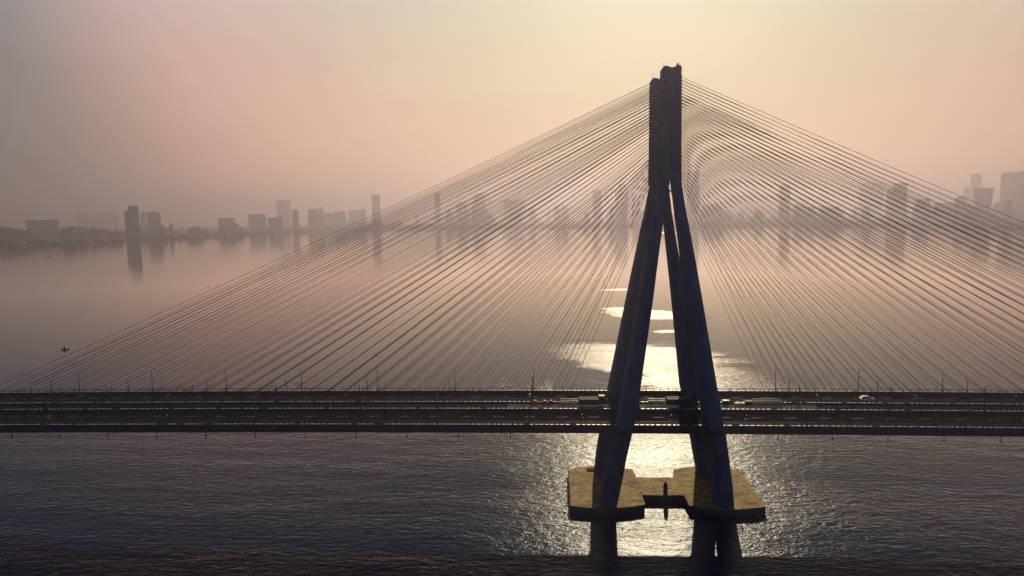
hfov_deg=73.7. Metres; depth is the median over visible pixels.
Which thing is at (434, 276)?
stay cable
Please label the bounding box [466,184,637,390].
stay cable
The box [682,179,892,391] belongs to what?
stay cable
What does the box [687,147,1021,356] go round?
stay cable
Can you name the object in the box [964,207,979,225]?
building
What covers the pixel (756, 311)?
stay cable
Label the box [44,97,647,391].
stay cable
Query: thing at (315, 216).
tower block
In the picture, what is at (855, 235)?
stay cable
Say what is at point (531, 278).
stay cable
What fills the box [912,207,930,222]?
building
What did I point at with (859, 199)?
stay cable
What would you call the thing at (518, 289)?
stay cable
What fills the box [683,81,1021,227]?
stay cable
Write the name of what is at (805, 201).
stay cable
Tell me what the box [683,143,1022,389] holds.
stay cable
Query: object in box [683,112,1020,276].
stay cable
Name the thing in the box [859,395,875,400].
car
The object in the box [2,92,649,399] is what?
stay cable
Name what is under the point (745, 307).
stay cable
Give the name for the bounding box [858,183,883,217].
tower block
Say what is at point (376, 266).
stay cable
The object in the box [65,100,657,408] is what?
stay cable
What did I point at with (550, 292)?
stay cable
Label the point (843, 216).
stay cable
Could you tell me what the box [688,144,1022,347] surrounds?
stay cable
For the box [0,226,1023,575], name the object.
water
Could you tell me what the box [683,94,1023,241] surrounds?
stay cable
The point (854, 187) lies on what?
stay cable
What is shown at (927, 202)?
tower block
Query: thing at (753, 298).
stay cable
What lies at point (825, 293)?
stay cable
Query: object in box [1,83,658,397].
stay cable
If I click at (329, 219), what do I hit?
tower block
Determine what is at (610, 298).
stay cable
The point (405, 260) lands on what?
stay cable
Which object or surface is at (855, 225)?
stay cable
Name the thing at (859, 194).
stay cable
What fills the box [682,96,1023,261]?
stay cable
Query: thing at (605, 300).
stay cable
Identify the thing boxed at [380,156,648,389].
stay cable
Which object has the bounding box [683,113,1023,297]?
stay cable
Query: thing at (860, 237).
stay cable
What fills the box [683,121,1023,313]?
stay cable
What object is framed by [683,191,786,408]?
stay cable
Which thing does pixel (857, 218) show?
stay cable
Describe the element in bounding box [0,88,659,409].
stay cable
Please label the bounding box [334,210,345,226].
tower block
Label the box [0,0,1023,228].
sky
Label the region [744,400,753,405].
skip bin
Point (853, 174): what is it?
stay cable
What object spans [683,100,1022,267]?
stay cable
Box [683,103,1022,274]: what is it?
stay cable
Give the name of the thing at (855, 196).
stay cable
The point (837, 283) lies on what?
stay cable
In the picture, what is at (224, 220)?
tower block
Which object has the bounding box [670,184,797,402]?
stay cable
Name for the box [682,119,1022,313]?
stay cable
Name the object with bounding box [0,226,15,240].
building
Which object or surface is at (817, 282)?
stay cable
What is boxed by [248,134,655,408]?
stay cable
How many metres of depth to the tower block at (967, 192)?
5568.98 m
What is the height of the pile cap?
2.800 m
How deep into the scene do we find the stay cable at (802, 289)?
206.57 m
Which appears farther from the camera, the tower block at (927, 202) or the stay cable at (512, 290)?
the tower block at (927, 202)
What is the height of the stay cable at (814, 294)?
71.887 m
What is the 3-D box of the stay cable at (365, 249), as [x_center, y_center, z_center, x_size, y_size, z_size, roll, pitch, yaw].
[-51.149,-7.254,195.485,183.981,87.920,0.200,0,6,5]
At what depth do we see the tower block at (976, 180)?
5562.26 m
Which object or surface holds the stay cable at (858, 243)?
attached to the bridge pylon at (687, 377)
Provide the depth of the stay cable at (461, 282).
185.03 m
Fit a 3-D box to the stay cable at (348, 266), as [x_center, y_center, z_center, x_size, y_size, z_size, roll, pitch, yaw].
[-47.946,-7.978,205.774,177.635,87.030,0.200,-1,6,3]
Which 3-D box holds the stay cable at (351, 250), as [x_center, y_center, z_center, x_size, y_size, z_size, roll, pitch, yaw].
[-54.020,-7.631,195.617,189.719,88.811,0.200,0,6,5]
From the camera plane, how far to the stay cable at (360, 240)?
193.43 m
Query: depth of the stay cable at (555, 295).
183.87 m
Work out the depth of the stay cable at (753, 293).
189.29 m
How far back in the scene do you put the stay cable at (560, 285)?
192.14 m
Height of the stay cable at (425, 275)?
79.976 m
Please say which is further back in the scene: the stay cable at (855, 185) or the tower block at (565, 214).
the tower block at (565, 214)
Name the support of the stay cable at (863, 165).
attached to the bridge pylon at (670, 147)
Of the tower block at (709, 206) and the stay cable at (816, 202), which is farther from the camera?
the tower block at (709, 206)
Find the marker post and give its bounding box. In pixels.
[663,481,667,494]
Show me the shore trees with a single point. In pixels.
(43, 240)
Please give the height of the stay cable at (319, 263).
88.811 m
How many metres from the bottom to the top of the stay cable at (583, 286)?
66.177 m
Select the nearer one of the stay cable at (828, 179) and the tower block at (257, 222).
the stay cable at (828, 179)
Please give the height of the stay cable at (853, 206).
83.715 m
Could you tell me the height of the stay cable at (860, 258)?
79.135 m
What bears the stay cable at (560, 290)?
attached to the bridge pylon at (687, 377)
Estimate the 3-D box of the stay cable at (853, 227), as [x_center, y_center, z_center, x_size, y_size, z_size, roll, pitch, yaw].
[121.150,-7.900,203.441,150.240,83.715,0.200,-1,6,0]
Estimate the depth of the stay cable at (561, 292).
202.98 m
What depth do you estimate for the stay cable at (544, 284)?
211.34 m
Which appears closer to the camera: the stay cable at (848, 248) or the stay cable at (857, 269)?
the stay cable at (848, 248)
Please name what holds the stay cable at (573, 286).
attached to the bridge pylon at (687, 377)
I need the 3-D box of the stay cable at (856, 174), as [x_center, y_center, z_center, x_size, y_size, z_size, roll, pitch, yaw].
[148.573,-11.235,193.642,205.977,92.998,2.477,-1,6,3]
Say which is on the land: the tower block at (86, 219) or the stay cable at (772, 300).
the tower block at (86, 219)
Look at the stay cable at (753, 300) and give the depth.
180.83 m
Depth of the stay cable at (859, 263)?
204.50 m
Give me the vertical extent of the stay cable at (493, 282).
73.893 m
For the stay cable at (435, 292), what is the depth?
195.39 m
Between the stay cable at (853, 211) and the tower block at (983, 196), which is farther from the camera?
the tower block at (983, 196)
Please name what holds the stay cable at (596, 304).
attached to the bridge pylon at (670, 147)
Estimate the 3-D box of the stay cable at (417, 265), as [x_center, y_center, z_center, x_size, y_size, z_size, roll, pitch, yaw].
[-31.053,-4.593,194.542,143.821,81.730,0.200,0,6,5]
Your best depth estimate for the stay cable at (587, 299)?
183.47 m
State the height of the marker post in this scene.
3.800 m
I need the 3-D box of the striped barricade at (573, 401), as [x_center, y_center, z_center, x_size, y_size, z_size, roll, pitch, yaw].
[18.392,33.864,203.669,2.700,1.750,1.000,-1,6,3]
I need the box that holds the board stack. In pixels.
[734,402,745,405]
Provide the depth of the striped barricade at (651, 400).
202.26 m
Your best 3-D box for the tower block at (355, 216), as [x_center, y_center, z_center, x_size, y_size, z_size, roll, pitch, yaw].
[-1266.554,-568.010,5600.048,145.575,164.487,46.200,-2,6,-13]
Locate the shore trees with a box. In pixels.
[0,219,1023,244]
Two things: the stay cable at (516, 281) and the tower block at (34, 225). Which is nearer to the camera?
the stay cable at (516, 281)
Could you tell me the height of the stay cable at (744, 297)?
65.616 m
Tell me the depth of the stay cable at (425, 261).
204.53 m
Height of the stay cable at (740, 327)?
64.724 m
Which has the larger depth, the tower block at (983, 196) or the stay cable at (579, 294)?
the tower block at (983, 196)
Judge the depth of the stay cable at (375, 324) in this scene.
217.75 m
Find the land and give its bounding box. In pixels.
[0,215,1020,245]
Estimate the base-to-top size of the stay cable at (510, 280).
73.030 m
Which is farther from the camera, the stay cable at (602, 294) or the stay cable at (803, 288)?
the stay cable at (602, 294)
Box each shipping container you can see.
[579,397,597,406]
[666,397,690,406]
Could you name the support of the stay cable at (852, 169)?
attached to the bridge pylon at (670, 147)
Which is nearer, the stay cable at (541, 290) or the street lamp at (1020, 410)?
the street lamp at (1020, 410)
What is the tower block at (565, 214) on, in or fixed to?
on the land
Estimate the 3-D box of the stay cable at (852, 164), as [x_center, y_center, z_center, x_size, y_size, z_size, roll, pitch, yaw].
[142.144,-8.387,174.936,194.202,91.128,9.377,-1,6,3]
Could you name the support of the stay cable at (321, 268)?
attached to the bridge pylon at (687, 377)
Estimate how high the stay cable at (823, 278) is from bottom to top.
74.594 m
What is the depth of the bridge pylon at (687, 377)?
205.87 m
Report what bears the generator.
on the median platform
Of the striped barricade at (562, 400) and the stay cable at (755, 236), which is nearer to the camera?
the stay cable at (755, 236)
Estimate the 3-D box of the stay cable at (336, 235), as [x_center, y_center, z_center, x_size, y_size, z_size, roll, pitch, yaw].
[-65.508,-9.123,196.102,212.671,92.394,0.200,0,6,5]
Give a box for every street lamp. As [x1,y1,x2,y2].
[529,393,530,423]
[1015,395,1020,426]
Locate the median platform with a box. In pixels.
[507,403,820,409]
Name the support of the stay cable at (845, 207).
attached to the bridge pylon at (670, 147)
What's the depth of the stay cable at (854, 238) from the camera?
178.77 m
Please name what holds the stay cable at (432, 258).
attached to the bridge pylon at (687, 377)
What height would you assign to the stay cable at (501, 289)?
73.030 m
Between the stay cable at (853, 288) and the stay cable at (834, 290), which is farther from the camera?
the stay cable at (834, 290)
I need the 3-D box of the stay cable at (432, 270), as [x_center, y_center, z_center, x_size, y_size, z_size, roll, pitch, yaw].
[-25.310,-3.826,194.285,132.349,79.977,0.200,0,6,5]
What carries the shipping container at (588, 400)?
on the median platform
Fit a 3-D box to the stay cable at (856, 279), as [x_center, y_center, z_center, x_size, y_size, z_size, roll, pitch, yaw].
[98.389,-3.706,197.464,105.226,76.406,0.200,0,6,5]
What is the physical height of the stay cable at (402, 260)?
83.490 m
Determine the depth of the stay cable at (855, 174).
199.97 m
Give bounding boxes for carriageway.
[0,388,1023,410]
[0,405,1023,441]
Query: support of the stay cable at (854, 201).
attached to the bridge pylon at (670, 147)
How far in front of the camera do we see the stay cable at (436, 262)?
211.78 m
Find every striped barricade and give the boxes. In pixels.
[560,398,568,403]
[569,399,577,404]
[648,398,655,404]
[656,398,665,404]
[752,399,765,404]
[766,399,780,404]
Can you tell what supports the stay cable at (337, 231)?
attached to the bridge pylon at (670, 147)
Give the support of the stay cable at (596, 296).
attached to the bridge pylon at (670, 147)
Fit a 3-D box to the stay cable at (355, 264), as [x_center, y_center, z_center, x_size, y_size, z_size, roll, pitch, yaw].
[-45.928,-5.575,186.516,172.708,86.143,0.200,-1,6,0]
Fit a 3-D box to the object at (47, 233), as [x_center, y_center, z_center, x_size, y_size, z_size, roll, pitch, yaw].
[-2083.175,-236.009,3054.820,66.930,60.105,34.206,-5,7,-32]
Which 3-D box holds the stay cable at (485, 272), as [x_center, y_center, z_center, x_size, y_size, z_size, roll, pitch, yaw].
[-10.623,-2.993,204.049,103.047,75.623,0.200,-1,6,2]
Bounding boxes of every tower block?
[25,220,59,231]
[76,212,95,228]
[95,212,118,228]
[124,206,140,241]
[140,212,146,229]
[147,211,160,228]
[218,218,234,232]
[248,214,266,231]
[268,216,282,232]
[276,200,290,227]
[292,209,299,229]
[307,207,323,228]
[324,213,333,226]
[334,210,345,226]
[348,209,366,227]
[371,191,380,227]
[435,193,440,225]
[456,202,466,224]
[474,193,484,222]
[504,199,525,223]
[561,205,568,223]
[593,190,601,221]
[615,184,627,222]
[632,199,639,222]
[686,170,698,221]
[703,204,716,221]
[779,184,790,222]
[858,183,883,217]
[886,183,907,221]
[915,197,930,208]
[934,203,953,221]
[954,196,965,222]
[963,187,972,205]
[970,173,981,206]
[974,188,993,222]
[993,202,1002,212]
[1000,171,1023,211]
[1003,200,1012,221]
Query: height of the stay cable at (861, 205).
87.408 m
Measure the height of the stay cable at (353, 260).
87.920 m
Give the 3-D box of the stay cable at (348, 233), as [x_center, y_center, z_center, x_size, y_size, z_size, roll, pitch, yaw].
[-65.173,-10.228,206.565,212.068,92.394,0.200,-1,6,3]
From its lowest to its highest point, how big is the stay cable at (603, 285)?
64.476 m
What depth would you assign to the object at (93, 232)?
3071.70 m
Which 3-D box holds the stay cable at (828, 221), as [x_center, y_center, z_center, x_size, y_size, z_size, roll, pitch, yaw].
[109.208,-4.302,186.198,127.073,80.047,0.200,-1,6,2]
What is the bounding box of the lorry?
[598,394,618,404]
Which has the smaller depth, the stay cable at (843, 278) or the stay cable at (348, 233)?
the stay cable at (843, 278)
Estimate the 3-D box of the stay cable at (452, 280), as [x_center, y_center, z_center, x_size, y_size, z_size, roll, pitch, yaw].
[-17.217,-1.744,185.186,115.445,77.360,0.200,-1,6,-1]
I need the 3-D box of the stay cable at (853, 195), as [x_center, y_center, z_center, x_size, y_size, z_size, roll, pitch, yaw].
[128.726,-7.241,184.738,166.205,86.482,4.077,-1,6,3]
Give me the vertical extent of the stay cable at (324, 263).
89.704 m
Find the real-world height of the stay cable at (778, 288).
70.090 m
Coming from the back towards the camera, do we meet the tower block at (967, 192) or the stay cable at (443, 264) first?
the tower block at (967, 192)
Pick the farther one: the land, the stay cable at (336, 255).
the land
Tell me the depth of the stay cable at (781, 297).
199.19 m
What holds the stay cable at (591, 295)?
attached to the bridge pylon at (687, 377)
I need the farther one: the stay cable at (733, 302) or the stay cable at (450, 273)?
the stay cable at (733, 302)
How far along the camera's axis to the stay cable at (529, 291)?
203.49 m
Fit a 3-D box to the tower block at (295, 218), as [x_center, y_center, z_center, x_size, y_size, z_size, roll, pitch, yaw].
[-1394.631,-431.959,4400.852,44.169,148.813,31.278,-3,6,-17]
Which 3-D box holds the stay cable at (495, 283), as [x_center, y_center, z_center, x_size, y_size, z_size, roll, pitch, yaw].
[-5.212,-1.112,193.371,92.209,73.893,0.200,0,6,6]
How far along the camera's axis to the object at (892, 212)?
3949.69 m
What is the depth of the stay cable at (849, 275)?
179.00 m
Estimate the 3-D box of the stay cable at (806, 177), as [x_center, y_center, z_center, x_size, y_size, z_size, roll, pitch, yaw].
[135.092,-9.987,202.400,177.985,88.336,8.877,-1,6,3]
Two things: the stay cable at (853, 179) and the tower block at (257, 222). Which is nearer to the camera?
the stay cable at (853, 179)
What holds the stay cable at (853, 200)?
attached to the bridge pylon at (670, 147)
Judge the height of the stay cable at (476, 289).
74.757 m
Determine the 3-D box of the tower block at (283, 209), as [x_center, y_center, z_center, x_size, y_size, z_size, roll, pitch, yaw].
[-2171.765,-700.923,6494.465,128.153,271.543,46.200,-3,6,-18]
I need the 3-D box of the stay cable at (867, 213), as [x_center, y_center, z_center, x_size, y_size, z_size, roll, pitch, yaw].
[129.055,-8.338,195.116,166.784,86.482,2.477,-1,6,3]
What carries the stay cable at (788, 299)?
attached to the bridge pylon at (670, 147)
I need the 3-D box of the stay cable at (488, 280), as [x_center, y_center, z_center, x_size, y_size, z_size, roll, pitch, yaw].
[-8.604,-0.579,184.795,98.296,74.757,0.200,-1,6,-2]
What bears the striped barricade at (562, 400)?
on the median platform
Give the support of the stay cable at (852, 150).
attached to the bridge pylon at (670, 147)
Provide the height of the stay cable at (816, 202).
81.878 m
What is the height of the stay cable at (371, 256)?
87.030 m
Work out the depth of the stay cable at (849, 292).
197.86 m
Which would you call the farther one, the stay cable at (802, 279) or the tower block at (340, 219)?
the tower block at (340, 219)
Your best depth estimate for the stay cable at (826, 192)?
200.90 m
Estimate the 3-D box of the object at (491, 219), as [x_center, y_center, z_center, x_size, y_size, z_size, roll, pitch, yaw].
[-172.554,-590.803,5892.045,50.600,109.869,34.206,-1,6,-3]
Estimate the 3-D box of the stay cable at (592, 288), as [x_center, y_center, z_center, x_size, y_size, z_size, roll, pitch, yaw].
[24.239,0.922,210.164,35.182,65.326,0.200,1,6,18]
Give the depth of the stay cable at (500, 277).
203.81 m
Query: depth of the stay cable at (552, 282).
192.10 m
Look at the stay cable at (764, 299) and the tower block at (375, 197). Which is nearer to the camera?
the stay cable at (764, 299)
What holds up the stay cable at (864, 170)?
attached to the bridge pylon at (670, 147)
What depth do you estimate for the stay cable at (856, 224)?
196.12 m
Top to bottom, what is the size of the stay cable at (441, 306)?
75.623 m
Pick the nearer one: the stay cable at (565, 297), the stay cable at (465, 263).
the stay cable at (565, 297)
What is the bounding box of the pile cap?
[568,466,765,516]
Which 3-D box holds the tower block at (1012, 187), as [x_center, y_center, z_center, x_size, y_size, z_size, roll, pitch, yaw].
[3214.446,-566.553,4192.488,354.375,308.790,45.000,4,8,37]
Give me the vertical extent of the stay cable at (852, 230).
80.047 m
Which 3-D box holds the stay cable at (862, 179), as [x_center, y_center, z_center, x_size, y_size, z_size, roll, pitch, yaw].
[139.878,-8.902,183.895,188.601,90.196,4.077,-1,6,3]
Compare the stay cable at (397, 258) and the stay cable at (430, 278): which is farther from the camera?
the stay cable at (397, 258)
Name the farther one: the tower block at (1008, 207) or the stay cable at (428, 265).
the tower block at (1008, 207)
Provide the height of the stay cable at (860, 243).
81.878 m
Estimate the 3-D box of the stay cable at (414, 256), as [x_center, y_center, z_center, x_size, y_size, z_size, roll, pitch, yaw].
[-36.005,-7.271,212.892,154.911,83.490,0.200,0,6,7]
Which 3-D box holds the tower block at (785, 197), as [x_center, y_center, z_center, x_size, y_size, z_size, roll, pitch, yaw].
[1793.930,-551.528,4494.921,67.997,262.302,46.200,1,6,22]
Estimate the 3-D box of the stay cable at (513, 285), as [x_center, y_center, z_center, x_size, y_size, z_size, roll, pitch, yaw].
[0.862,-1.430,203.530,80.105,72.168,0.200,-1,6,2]
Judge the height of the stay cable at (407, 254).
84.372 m
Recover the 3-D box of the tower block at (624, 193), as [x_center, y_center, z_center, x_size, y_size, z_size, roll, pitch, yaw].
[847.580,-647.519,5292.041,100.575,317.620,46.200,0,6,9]
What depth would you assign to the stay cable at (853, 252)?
178.93 m
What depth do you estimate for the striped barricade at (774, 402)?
200.23 m
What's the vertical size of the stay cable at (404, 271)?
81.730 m
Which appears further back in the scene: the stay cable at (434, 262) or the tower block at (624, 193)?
the tower block at (624, 193)
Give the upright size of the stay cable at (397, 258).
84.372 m
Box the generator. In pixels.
[722,400,728,404]
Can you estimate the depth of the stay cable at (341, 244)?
211.60 m
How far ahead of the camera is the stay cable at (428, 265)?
193.70 m
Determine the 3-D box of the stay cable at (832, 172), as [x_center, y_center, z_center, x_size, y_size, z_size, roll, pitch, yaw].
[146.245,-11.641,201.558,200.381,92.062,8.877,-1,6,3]
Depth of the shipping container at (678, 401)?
199.61 m
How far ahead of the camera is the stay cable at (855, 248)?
196.77 m
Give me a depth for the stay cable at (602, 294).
202.45 m
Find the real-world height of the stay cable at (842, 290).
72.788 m
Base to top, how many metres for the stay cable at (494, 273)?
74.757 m
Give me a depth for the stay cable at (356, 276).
214.43 m
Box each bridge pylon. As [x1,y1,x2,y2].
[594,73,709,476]
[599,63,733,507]
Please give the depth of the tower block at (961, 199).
3487.17 m
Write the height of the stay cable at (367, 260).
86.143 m
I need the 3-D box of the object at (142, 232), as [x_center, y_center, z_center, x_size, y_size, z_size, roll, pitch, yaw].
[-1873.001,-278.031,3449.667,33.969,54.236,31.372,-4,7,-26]
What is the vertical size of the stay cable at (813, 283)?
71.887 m
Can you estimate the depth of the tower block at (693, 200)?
4667.47 m
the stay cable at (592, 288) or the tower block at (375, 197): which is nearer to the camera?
the stay cable at (592, 288)
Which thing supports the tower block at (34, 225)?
on the land
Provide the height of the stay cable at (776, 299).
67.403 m
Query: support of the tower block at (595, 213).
on the land
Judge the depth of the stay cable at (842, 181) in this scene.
199.99 m
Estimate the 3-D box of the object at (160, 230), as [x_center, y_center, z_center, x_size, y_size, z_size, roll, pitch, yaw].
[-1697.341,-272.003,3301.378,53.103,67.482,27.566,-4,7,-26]
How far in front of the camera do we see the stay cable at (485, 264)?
203.52 m
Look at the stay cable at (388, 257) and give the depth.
204.98 m
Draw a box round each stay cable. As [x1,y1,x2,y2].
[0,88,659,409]
[1,79,657,384]
[1,81,660,392]
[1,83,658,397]
[1,85,659,400]
[1,87,657,405]
[2,82,653,389]
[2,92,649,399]
[6,91,660,415]
[6,96,657,424]
[12,90,657,408]
[12,92,645,391]
[12,95,649,402]
[25,98,659,424]
[25,111,612,392]
[28,93,658,409]
[29,98,649,402]
[30,89,649,379]
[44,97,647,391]
[44,101,660,424]
[46,108,636,402]
[47,96,658,408]
[60,100,647,391]
[63,113,632,402]
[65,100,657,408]
[66,104,660,423]
[76,103,647,391]
[82,107,649,401]
[83,103,657,408]
[85,108,659,423]
[92,106,647,391]
[100,116,638,401]
[101,106,658,408]
[105,112,658,423]
[108,109,647,391]
[117,115,646,401]
[119,109,658,408]
[124,114,660,423]
[124,115,641,391]
[135,117,648,401]
[137,113,657,408]
[141,115,647,391]
[144,118,659,423]
[152,120,648,401]
[155,116,657,408]
[159,119,645,390]
[164,121,659,423]
[170,123,648,401]
[174,119,658,408]
[174,121,647,391]
[184,125,658,423]
[187,126,648,401]
[192,122,658,408]
[192,124,647,390]
[204,129,657,423]
[205,129,648,401]
[209,127,647,390]
[210,126,657,408]
[223,132,648,401]
[224,131,659,423]
[227,130,647,389]
[231,130,656,407]
[241,224,514,401]
[242,133,647,390]
[244,134,659,423]
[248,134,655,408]
[259,138,648,401]
[259,146,632,390]
[264,139,657,423]
[268,138,654,407]
[276,231,513,390]
[277,141,648,401]
[285,141,659,423]
[296,144,648,400]
[305,144,659,423]
[305,152,644,407]
[313,147,648,401]
[323,147,655,408]
[327,153,640,390]
[328,148,658,421]
[332,150,648,400]
[343,152,653,407]
[344,170,623,390]
[346,154,655,423]
[351,154,647,400]
[362,151,658,407]
[363,158,642,389]
[367,154,659,423]
[369,167,636,400]
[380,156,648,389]
[381,157,655,407]
[387,157,659,423]
[387,161,646,400]
[397,159,648,389]
[400,160,655,407]
[406,162,648,400]
[408,160,659,423]
[422,184,625,382]
[424,165,648,400]
[428,166,653,398]
[429,166,657,423]
[432,169,644,389]
[439,164,658,407]
[443,173,644,400]
[450,167,659,423]
[450,179,638,388]
[458,167,658,407]
[462,179,642,399]
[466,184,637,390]
[471,170,659,423]
[478,173,656,406]
[480,180,644,400]
[485,175,647,388]
[495,175,658,419]
[496,175,657,408]
[499,179,647,400]
[502,178,647,389]
[514,177,659,422]
[517,177,658,406]
[518,181,648,400]
[520,181,647,389]
[534,182,658,424]
[536,182,657,407]
[537,184,648,400]
[538,184,647,388]
[556,185,649,399]
[556,188,647,388]
[556,188,656,407]
[556,188,657,423]
[669,182,800,390]
[669,185,782,390]
[669,186,777,400]
[669,189,764,390]
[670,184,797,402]
[682,77,1023,222]
[682,83,1023,236]
[682,84,1022,233]
[682,86,1023,242]
[682,87,1021,239]
[682,93,1022,254]
[682,94,1022,252]
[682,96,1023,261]
[682,97,1023,259]
[682,99,1023,253]
[682,100,1015,249]
[682,102,1007,252]
[682,103,1022,258]
[682,104,1023,273]
[682,106,1022,281]
[682,107,1023,280]
[682,114,1022,295]
[682,116,1023,305]
[682,117,1023,304]
[682,118,1002,280]
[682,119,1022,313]
[682,121,1022,297]
[682,126,1023,332]
[682,127,1022,331]
[682,129,1020,340]
[682,132,1022,321]
[682,134,1023,329]
[682,135,1022,330]
[682,136,1023,364]
[682,137,1023,365]
[682,139,1023,376]
[682,145,1022,359]
[682,146,1023,404]
[682,147,1021,405]
[682,149,1011,410]
[682,155,1022,395]
[682,156,970,410]
[682,157,1005,392]
[682,159,949,410]
[682,160,960,426]
[682,162,994,403]
[682,164,966,391]
[682,166,907,409]
[682,167,915,425]
[682,168,946,390]
[682,169,887,409]
[682,170,893,425]
[682,173,867,409]
[682,174,871,425]
[682,175,911,391]
[682,177,848,423]
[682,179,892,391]
[682,180,826,408]
[682,181,828,425]
[682,183,873,390]
[682,184,806,408]
[682,185,806,425]
[683,80,1023,230]
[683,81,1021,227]
[683,90,1023,248]
[683,91,1023,246]
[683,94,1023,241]
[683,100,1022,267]
[683,101,1023,266]
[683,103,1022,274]
[683,106,1023,265]
[683,107,1022,264]
[683,109,1023,271]
[683,110,1023,289]
[683,111,1023,288]
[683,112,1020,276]
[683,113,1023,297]
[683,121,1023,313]
[683,123,1022,322]
[683,125,1019,303]
[683,126,1022,305]
[683,128,1003,302]
[683,131,1023,342]
[683,133,1022,352]
[683,139,1022,339]
[683,141,1022,377]
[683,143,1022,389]
[683,149,1022,370]
[683,151,1023,423]
[683,170,954,403]
[683,178,847,409]
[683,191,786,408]
[683,193,837,391]
[684,120,1022,290]
[684,125,1023,322]
[684,130,1021,312]
[684,132,1022,320]
[684,135,1023,353]
[684,143,1021,348]
[684,145,1021,390]
[684,153,1022,382]
[684,154,990,410]
[684,155,1023,392]
[684,160,1014,403]
[684,187,875,402]
[684,190,854,389]
[684,200,818,390]
[685,114,1023,277]
[685,124,1023,298]
[685,149,1023,368]
[685,156,1006,427]
[685,168,974,403]
[685,193,855,402]
[685,198,836,402]
[686,153,1022,379]
[686,185,882,389]
[686,205,815,400]
[687,98,1022,247]
[687,99,1022,246]
[687,140,1023,338]
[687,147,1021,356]
[687,161,982,426]
[687,176,929,391]
[688,118,1019,282]
[688,119,1022,283]
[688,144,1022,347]
[688,178,932,401]
[689,166,986,392]
[690,172,938,426]
[698,117,1022,270]
[698,192,914,402]
[707,188,928,409]
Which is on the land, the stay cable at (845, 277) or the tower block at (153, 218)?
the tower block at (153, 218)

